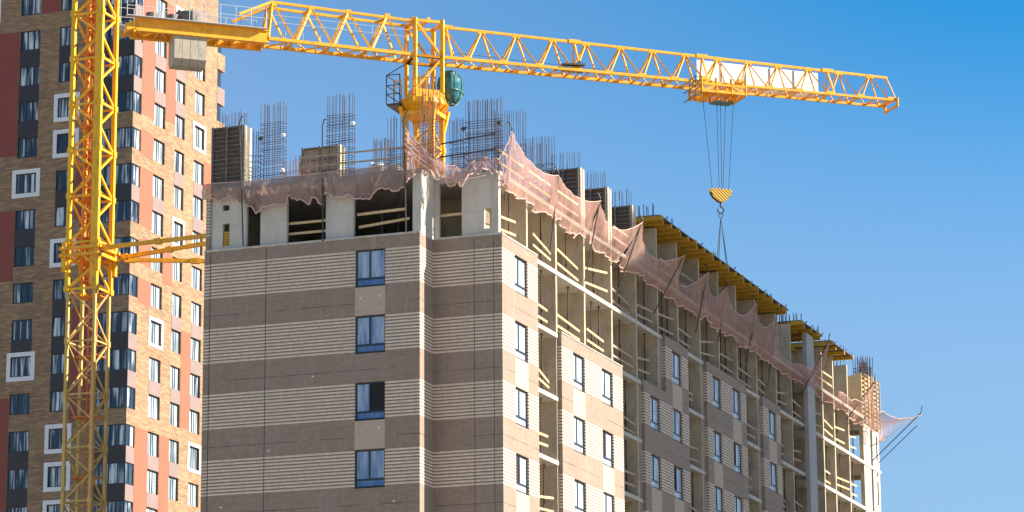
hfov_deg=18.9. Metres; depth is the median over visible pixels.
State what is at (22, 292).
window
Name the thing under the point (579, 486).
window
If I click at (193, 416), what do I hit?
window
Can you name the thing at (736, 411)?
window
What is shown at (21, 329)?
window
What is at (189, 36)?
tower crane
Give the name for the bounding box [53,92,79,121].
window
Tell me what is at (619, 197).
rebar cage
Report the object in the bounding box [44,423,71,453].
window
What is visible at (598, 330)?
shoring prop
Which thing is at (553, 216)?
net pole
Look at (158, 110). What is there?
window
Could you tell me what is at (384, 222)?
guard rail
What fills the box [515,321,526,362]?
window
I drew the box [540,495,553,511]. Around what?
guard rail
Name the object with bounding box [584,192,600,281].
net pole
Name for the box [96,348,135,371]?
corner window
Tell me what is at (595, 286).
guard rail
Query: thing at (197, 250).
window
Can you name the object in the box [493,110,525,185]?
rebar cage
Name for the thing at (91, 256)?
tower crane
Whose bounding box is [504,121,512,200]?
net pole
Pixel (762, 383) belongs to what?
guard rail
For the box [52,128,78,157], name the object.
window
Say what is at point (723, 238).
lifting sling
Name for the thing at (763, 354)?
debris net
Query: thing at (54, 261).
window
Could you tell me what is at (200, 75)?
window
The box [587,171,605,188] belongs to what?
rebar cage
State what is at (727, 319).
debris net
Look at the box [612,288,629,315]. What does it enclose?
guard rail
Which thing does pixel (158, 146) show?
window
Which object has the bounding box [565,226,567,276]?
shoring prop
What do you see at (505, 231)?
guard rail
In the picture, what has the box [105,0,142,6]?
corner window
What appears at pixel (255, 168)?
rebar cage
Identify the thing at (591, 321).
shoring prop
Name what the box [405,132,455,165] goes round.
rope
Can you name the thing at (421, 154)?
rope
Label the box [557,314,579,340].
guard rail
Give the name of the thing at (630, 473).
guard rail
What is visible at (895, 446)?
net pole
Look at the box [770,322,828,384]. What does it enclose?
debris net
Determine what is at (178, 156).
window
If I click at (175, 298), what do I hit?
window
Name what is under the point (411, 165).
debris net
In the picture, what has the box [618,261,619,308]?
shoring prop
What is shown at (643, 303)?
shoring prop
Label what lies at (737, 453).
window
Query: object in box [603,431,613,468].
window
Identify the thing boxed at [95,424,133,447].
corner window
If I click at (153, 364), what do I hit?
window
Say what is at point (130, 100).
corner window
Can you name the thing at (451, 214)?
guard rail
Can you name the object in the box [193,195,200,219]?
window
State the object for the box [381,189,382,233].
shoring prop
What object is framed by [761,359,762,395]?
shoring prop
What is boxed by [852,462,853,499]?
shoring prop
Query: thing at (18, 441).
window
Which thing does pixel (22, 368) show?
window
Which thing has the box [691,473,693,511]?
shoring prop
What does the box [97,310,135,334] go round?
corner window
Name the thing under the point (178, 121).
window
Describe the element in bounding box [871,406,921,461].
net pole
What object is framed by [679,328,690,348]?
guard rail
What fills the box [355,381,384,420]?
window
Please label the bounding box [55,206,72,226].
window
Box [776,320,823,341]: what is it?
slab formwork
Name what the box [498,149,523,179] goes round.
guard rail
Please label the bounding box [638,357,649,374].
guard rail
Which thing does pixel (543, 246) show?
guard rail
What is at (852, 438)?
shoring prop
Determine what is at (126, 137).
corner window
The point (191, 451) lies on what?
window
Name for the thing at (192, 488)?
window
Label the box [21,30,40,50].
window
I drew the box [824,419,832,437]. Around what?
guard rail
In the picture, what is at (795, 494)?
shoring prop
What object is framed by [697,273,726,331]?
debris net
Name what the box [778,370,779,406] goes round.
shoring prop
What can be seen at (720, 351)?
shoring prop
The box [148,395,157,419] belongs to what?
window
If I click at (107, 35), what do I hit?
corner window
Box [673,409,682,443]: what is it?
window
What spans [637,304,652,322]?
guard rail
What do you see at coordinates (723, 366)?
guard rail
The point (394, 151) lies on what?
rebar cage
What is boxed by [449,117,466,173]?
rebar cage
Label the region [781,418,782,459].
shoring prop
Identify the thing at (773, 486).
window
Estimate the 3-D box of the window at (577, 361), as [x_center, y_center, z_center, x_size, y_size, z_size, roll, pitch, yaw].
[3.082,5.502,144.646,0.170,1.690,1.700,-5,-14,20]
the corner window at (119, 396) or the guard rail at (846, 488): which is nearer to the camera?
the guard rail at (846, 488)
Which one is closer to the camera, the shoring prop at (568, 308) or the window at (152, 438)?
the shoring prop at (568, 308)
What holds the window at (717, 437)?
in the unfinished building
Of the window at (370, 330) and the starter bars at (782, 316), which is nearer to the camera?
the window at (370, 330)
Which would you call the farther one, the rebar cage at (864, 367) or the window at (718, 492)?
the rebar cage at (864, 367)
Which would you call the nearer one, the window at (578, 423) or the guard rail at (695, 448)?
the window at (578, 423)
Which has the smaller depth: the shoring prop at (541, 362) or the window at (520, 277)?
the window at (520, 277)
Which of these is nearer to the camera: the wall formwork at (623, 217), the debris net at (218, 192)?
the debris net at (218, 192)
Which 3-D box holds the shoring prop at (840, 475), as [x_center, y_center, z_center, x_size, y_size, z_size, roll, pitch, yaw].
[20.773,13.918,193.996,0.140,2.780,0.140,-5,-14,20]
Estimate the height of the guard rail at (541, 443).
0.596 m
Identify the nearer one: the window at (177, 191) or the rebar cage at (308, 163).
the rebar cage at (308, 163)
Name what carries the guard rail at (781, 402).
on the unfinished building
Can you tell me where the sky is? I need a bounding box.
[218,0,1023,511]
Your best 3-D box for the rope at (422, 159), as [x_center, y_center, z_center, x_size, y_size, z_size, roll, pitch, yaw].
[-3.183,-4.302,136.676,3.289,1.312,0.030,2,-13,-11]
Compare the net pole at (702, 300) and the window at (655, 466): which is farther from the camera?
the net pole at (702, 300)
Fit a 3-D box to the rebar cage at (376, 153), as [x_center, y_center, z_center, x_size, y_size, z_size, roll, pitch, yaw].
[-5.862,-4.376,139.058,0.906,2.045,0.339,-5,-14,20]
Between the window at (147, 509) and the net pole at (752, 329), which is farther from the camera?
the window at (147, 509)
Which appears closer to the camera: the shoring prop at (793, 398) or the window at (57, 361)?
the shoring prop at (793, 398)
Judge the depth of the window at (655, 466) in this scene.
155.15 m
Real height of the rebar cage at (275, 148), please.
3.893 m
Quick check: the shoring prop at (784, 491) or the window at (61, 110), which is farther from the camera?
the window at (61, 110)
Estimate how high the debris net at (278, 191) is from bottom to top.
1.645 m
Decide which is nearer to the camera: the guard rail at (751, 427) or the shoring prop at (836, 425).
the guard rail at (751, 427)
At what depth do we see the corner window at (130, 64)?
245.88 m
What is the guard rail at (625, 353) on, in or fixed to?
attached to the unfinished building
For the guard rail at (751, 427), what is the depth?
173.71 m
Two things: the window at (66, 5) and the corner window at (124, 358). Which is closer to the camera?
the corner window at (124, 358)
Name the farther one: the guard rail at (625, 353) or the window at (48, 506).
the window at (48, 506)
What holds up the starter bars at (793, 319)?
on the slab formwork at (798, 327)
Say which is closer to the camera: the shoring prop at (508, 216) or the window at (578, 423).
the shoring prop at (508, 216)
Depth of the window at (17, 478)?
241.30 m
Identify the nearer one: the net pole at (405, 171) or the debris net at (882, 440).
the net pole at (405, 171)
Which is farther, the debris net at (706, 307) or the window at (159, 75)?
the window at (159, 75)
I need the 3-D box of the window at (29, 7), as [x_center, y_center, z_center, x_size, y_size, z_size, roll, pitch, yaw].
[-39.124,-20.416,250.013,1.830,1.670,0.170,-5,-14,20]
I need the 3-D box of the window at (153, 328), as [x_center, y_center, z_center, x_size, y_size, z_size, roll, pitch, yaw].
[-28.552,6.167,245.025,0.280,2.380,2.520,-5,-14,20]
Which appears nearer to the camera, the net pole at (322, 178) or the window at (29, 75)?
the net pole at (322, 178)
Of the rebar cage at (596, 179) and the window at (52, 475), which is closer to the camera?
the rebar cage at (596, 179)
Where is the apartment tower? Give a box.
[0,0,224,511]
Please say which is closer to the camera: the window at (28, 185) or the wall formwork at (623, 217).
the wall formwork at (623, 217)
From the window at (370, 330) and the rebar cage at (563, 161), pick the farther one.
the rebar cage at (563, 161)
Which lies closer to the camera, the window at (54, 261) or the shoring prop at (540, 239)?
the shoring prop at (540, 239)
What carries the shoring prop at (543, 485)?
on the unfinished building
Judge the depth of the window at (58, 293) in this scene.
243.61 m
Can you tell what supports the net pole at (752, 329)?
attached to the unfinished building
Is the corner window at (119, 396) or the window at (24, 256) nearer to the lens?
the corner window at (119, 396)
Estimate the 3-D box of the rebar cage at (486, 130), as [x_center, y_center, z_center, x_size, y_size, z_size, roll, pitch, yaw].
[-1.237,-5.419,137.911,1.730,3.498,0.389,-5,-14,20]
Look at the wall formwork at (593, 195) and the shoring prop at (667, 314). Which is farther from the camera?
the shoring prop at (667, 314)
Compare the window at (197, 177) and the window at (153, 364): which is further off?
the window at (197, 177)
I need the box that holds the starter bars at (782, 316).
[775,303,786,323]
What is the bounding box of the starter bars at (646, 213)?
[634,203,653,228]
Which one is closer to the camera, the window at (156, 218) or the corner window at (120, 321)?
the corner window at (120, 321)
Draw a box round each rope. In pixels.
[404,150,485,178]
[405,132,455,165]
[405,138,457,169]
[405,144,475,173]
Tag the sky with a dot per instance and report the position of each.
(898, 234)
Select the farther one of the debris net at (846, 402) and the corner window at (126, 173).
the corner window at (126, 173)
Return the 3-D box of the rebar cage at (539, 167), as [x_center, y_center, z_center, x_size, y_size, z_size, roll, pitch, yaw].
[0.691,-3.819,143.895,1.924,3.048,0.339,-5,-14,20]
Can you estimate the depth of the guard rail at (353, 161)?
137.95 m
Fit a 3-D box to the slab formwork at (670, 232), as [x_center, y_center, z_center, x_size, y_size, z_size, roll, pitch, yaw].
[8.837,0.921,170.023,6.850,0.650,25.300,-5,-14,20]
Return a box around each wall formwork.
[211,124,251,185]
[301,144,344,177]
[547,167,584,224]
[584,187,611,243]
[611,205,635,257]
[847,371,881,433]
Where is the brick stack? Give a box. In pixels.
[223,231,228,246]
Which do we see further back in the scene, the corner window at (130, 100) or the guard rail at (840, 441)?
the corner window at (130, 100)
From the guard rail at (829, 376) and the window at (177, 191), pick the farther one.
the window at (177, 191)
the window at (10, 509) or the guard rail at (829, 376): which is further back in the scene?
the window at (10, 509)
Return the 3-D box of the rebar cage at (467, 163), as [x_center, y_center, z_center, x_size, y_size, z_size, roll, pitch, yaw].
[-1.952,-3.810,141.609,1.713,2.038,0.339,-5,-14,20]
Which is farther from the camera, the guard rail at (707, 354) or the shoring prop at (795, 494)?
the shoring prop at (795, 494)
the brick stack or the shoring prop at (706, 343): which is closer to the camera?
the brick stack
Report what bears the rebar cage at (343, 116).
on the unfinished building
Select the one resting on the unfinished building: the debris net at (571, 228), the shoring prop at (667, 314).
the shoring prop at (667, 314)
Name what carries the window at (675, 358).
in the unfinished building
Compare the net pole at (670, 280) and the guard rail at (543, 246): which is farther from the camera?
the net pole at (670, 280)
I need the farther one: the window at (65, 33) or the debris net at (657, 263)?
the window at (65, 33)
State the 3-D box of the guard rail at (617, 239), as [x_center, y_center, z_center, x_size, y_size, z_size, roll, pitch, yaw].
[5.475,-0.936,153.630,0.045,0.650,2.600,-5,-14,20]
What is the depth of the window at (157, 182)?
247.93 m
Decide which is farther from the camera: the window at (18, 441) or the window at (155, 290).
the window at (155, 290)
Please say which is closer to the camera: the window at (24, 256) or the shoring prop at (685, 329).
the shoring prop at (685, 329)
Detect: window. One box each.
[6,351,34,381]
[7,468,27,489]
[7,506,26,511]
[8,431,28,451]
[10,393,29,414]
[12,168,39,198]
[12,319,31,339]
[13,282,32,303]
[14,246,33,266]
[15,209,34,229]
[17,137,36,158]
[19,101,38,121]
[20,65,39,85]
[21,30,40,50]
[22,0,40,15]
[43,461,70,491]
[43,499,69,511]
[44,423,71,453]
[49,237,75,267]
[50,391,68,411]
[51,353,69,373]
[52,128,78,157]
[52,316,70,336]
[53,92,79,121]
[53,279,71,299]
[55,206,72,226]
[56,169,73,189]
[59,62,76,81]
[60,25,77,45]
[61,0,78,10]
[93,500,131,511]
[94,462,132,485]
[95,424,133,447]
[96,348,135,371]
[96,386,134,409]
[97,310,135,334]
[98,273,136,297]
[100,199,138,223]
[101,163,139,186]
[101,236,137,259]
[102,90,140,114]
[102,126,139,150]
[103,54,141,77]
[104,18,141,41]
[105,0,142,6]
[146,507,155,511]
[147,432,156,456]
[147,469,156,494]
[148,316,162,350]
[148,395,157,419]
[149,357,158,382]
[150,284,159,308]
[151,247,160,272]
[152,211,161,235]
[153,139,162,164]
[153,175,161,199]
[154,103,163,127]
[155,42,164,57]
[155,68,163,92]
[156,0,165,17]
[168,476,176,500]
[169,439,176,463]
[170,366,178,389]
[170,402,177,426]
[171,216,184,245]
[171,329,178,353]
[172,257,179,281]
[172,293,179,317]
[174,150,181,173]
[174,186,181,209]
[175,115,182,139]
[176,80,183,103]
[187,442,200,474]
[188,483,196,506]
[189,410,197,433]
[190,338,198,361]
[190,373,198,397]
[191,302,199,325]
[192,231,200,254]
[192,266,199,290]
[193,120,205,154]
[193,161,201,184]
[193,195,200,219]
[195,69,203,80]
[195,91,202,115]
[355,248,384,287]
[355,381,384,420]
[355,449,384,488]
[356,314,384,353]
[515,256,526,297]
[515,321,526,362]
[516,388,527,428]
[516,454,526,494]
[573,353,582,391]
[574,416,583,453]
[574,479,584,511]
[602,369,612,407]
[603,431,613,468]
[603,492,612,511]
[650,396,660,432]
[651,454,661,490]
[672,352,679,385]
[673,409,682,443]
[674,466,682,500]
[712,376,721,410]
[713,431,722,464]
[715,486,721,511]
[732,388,740,421]
[734,442,741,474]
[735,496,741,511]
[768,410,774,440]
[770,462,776,492]
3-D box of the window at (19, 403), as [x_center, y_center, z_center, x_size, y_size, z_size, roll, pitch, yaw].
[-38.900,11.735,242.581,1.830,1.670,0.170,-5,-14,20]
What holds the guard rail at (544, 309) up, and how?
attached to the unfinished building
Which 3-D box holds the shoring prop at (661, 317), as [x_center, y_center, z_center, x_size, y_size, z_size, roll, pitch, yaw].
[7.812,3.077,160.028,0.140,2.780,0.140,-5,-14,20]
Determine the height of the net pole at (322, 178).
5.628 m
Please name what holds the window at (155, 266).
in the apartment tower
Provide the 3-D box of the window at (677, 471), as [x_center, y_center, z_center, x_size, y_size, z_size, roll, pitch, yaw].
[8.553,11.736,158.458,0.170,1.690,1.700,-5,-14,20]
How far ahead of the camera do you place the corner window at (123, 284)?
241.83 m
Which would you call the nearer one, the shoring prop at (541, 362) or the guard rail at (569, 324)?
the shoring prop at (541, 362)
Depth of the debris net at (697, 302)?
161.36 m
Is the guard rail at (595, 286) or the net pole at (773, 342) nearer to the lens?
the guard rail at (595, 286)
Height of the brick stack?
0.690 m
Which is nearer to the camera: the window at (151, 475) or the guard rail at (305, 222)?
the guard rail at (305, 222)
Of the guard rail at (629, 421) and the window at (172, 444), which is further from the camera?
the window at (172, 444)
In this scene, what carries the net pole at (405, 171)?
attached to the unfinished building
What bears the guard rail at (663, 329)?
attached to the unfinished building
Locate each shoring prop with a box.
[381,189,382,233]
[397,191,398,232]
[508,193,509,236]
[539,398,541,452]
[540,212,541,260]
[540,271,541,324]
[540,334,543,388]
[542,464,545,511]
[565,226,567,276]
[566,287,569,334]
[590,302,592,348]
[592,249,594,293]
[597,306,599,352]
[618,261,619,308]
[618,320,620,364]
[624,381,626,431]
[624,440,627,491]
[643,281,644,324]
[643,334,645,379]
[661,289,662,335]
[666,292,667,336]
[684,305,686,348]
[688,362,689,407]
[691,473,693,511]
[706,320,707,361]
[720,329,721,369]
[725,334,726,373]
[740,347,741,379]
[745,349,746,387]
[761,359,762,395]
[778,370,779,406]
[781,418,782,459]
[783,469,785,511]
[792,377,794,417]
[793,425,794,466]
[795,476,796,510]
[826,446,827,484]
[836,409,837,443]
[839,454,841,492]
[852,421,853,453]
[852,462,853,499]
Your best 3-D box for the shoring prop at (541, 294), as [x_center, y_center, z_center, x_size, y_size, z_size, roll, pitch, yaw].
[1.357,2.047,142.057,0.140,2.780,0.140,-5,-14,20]
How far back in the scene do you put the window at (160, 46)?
250.67 m
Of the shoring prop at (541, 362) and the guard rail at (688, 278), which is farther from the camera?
the guard rail at (688, 278)
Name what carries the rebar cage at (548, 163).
on the unfinished building
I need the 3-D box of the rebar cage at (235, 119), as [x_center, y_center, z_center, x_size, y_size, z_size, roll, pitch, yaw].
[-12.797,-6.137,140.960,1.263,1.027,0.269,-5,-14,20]
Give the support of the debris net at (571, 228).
hanging from the net pole at (553, 216)
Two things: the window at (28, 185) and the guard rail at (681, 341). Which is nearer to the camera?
the guard rail at (681, 341)
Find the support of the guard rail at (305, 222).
attached to the unfinished building
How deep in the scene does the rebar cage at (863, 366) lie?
201.81 m
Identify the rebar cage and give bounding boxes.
[222,111,245,126]
[249,131,260,180]
[260,101,286,178]
[280,158,309,176]
[299,151,320,174]
[325,93,355,170]
[372,138,392,166]
[387,115,406,164]
[417,87,439,170]
[420,140,436,173]
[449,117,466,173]
[451,153,487,173]
[465,96,503,172]
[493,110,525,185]
[508,141,546,201]
[526,136,554,200]
[551,152,579,169]
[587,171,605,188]
[612,188,629,205]
[852,355,872,376]
[859,361,871,376]
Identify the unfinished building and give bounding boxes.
[200,169,880,511]
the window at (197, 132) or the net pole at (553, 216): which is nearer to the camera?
the net pole at (553, 216)
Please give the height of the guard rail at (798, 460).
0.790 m
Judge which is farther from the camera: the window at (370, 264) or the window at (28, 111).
the window at (28, 111)
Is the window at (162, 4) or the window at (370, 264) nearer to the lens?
the window at (370, 264)
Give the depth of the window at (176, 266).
249.87 m
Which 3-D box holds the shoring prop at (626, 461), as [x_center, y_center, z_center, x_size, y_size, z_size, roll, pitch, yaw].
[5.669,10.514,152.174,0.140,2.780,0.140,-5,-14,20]
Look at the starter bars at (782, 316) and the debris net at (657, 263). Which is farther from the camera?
the starter bars at (782, 316)
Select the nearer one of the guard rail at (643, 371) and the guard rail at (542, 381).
the guard rail at (542, 381)
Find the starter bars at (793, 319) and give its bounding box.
[781,313,801,335]
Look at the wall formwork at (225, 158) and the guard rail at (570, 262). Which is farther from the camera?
the guard rail at (570, 262)
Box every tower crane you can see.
[59,0,205,511]
[111,0,898,213]
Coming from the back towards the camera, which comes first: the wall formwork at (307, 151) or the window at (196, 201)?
the window at (196, 201)
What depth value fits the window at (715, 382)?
166.82 m
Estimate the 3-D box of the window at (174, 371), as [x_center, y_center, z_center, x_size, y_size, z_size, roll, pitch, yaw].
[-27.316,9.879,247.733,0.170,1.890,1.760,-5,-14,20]
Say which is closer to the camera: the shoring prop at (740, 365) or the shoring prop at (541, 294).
the shoring prop at (541, 294)
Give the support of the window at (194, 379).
in the apartment tower
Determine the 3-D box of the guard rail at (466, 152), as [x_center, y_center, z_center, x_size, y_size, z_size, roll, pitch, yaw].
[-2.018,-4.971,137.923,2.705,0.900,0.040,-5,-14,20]
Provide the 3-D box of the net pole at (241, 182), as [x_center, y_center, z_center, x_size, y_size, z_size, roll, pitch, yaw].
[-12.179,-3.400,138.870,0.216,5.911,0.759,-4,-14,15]
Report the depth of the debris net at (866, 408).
196.89 m
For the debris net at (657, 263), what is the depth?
154.50 m
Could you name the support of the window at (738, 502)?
in the unfinished building
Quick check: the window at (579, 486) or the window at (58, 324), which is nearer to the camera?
the window at (579, 486)
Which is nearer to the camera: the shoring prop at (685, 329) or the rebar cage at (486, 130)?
the rebar cage at (486, 130)
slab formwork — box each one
[636,214,788,314]
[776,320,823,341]
[791,340,853,360]
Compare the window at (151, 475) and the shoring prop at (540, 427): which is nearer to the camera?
the shoring prop at (540, 427)
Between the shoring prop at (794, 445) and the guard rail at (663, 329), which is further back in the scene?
the shoring prop at (794, 445)
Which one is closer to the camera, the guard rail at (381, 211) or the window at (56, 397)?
the guard rail at (381, 211)
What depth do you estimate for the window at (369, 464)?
134.30 m
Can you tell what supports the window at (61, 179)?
in the apartment tower
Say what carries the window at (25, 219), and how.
in the apartment tower
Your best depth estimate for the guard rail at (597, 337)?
148.16 m
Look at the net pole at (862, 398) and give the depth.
194.30 m
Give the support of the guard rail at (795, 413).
attached to the unfinished building
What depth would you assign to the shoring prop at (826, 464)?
190.78 m
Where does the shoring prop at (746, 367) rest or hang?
on the unfinished building
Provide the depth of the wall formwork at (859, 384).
200.00 m
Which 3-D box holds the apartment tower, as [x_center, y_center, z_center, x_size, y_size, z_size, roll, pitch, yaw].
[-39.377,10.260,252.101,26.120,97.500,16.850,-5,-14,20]
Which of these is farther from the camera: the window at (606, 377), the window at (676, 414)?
the window at (676, 414)
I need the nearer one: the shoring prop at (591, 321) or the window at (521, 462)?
the window at (521, 462)
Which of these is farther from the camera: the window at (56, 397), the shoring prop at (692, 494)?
the window at (56, 397)
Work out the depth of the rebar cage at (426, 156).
140.69 m
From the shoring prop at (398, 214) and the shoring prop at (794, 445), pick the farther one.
the shoring prop at (794, 445)
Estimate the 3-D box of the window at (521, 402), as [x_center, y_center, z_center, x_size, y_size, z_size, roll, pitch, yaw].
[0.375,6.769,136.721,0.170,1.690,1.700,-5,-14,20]
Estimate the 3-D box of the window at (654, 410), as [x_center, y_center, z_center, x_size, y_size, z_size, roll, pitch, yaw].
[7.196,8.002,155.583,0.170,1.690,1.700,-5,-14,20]
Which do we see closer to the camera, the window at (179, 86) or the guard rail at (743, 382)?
the guard rail at (743, 382)
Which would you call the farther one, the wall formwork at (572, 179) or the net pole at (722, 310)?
the net pole at (722, 310)
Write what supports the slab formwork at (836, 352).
on the unfinished building
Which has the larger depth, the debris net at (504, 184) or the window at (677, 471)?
the window at (677, 471)
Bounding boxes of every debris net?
[202,181,244,202]
[245,172,323,213]
[323,163,404,199]
[405,127,497,186]
[498,131,511,191]
[507,132,558,219]
[554,176,600,238]
[588,202,642,262]
[618,223,684,288]
[656,256,708,315]
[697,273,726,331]
[721,291,755,348]
[747,304,776,363]
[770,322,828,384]
[803,345,873,414]
[847,384,921,431]
[875,414,920,441]
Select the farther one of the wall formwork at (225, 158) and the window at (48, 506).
the window at (48, 506)
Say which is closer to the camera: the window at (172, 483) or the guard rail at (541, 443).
the guard rail at (541, 443)
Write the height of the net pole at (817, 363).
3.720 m
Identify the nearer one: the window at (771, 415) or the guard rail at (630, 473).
the guard rail at (630, 473)
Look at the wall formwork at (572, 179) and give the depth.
148.29 m
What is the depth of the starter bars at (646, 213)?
159.45 m
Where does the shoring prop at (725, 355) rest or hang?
on the unfinished building
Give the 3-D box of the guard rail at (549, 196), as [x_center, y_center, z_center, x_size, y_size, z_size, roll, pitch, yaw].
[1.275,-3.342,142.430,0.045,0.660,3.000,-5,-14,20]
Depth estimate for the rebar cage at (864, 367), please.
200.40 m
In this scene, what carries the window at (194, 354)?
in the apartment tower
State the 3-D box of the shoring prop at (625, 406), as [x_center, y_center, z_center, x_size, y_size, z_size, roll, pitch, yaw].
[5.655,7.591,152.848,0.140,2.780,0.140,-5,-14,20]
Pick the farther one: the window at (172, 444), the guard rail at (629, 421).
the window at (172, 444)
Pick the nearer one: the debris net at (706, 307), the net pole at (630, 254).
the net pole at (630, 254)
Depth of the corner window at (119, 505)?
237.85 m
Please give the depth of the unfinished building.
137.66 m
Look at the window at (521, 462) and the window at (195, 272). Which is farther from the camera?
the window at (195, 272)
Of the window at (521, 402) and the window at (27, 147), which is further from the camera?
the window at (27, 147)
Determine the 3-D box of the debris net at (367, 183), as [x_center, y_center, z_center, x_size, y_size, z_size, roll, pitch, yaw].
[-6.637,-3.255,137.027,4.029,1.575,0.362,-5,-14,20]
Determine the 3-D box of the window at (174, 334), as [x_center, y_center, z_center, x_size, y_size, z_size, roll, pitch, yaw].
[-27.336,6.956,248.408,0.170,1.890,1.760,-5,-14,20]
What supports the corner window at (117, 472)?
in the apartment tower
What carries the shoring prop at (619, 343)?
on the unfinished building
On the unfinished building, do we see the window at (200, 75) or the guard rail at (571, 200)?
the guard rail at (571, 200)
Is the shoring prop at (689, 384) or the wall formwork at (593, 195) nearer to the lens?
the wall formwork at (593, 195)
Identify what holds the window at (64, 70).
in the apartment tower
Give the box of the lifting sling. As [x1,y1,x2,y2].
[717,213,727,263]
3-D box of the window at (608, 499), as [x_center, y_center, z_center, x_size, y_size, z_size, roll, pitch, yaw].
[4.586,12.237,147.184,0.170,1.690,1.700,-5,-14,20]
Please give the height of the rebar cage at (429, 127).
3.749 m
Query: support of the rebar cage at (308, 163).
on the unfinished building
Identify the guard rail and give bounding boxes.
[288,219,325,235]
[301,145,415,167]
[357,207,406,215]
[359,217,409,228]
[440,133,494,157]
[440,212,461,216]
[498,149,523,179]
[501,216,515,236]
[528,172,550,197]
[532,233,550,260]
[538,303,546,322]
[539,369,548,388]
[539,432,547,446]
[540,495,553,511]
[557,248,577,281]
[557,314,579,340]
[558,190,577,216]
[585,267,607,291]
[586,328,603,351]
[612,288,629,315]
[613,225,629,248]
[613,344,632,367]
[623,415,634,434]
[624,469,634,486]
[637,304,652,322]
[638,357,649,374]
[658,313,673,335]
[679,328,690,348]
[680,272,694,293]
[690,446,697,461]
[701,341,714,356]
[720,353,732,373]
[736,311,752,332]
[738,367,751,388]
[747,424,755,438]
[757,378,765,395]
[777,392,786,404]
[792,399,801,418]
[794,450,801,462]
[822,371,831,386]
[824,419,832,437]
[835,426,844,443]
[837,477,848,489]
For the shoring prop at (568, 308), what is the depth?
145.65 m
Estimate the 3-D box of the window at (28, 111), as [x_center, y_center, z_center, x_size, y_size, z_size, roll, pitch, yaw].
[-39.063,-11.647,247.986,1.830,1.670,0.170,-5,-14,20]
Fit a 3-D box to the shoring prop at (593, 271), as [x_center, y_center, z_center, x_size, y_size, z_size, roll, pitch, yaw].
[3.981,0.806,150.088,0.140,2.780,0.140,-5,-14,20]
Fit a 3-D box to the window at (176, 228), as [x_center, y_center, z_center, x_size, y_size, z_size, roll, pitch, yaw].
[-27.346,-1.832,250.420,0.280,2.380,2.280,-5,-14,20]
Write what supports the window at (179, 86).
in the apartment tower
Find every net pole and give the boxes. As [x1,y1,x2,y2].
[239,116,243,245]
[322,118,325,240]
[403,111,407,231]
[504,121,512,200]
[549,166,558,252]
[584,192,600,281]
[616,213,642,294]
[654,247,685,312]
[695,264,708,332]
[717,279,727,341]
[746,295,756,361]
[767,306,777,385]
[801,333,829,395]
[846,375,875,419]
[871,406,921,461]
[877,425,916,464]
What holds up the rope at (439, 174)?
attached to the net pole at (405, 171)
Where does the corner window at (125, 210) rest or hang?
in the apartment tower
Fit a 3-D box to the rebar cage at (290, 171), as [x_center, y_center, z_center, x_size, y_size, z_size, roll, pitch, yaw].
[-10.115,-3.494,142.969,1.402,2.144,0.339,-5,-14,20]
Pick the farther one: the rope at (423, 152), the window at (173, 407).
the window at (173, 407)
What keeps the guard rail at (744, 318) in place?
on the unfinished building
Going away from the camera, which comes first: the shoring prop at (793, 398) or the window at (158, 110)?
the shoring prop at (793, 398)
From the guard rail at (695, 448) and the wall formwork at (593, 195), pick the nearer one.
the wall formwork at (593, 195)
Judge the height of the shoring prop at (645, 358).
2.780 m
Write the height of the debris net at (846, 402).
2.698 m
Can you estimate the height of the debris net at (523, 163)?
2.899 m
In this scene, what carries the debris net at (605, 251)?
hanging from the net pole at (592, 238)
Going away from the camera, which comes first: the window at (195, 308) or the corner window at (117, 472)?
the corner window at (117, 472)
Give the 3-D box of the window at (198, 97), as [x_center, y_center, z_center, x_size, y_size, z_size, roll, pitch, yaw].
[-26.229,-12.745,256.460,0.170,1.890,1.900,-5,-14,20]

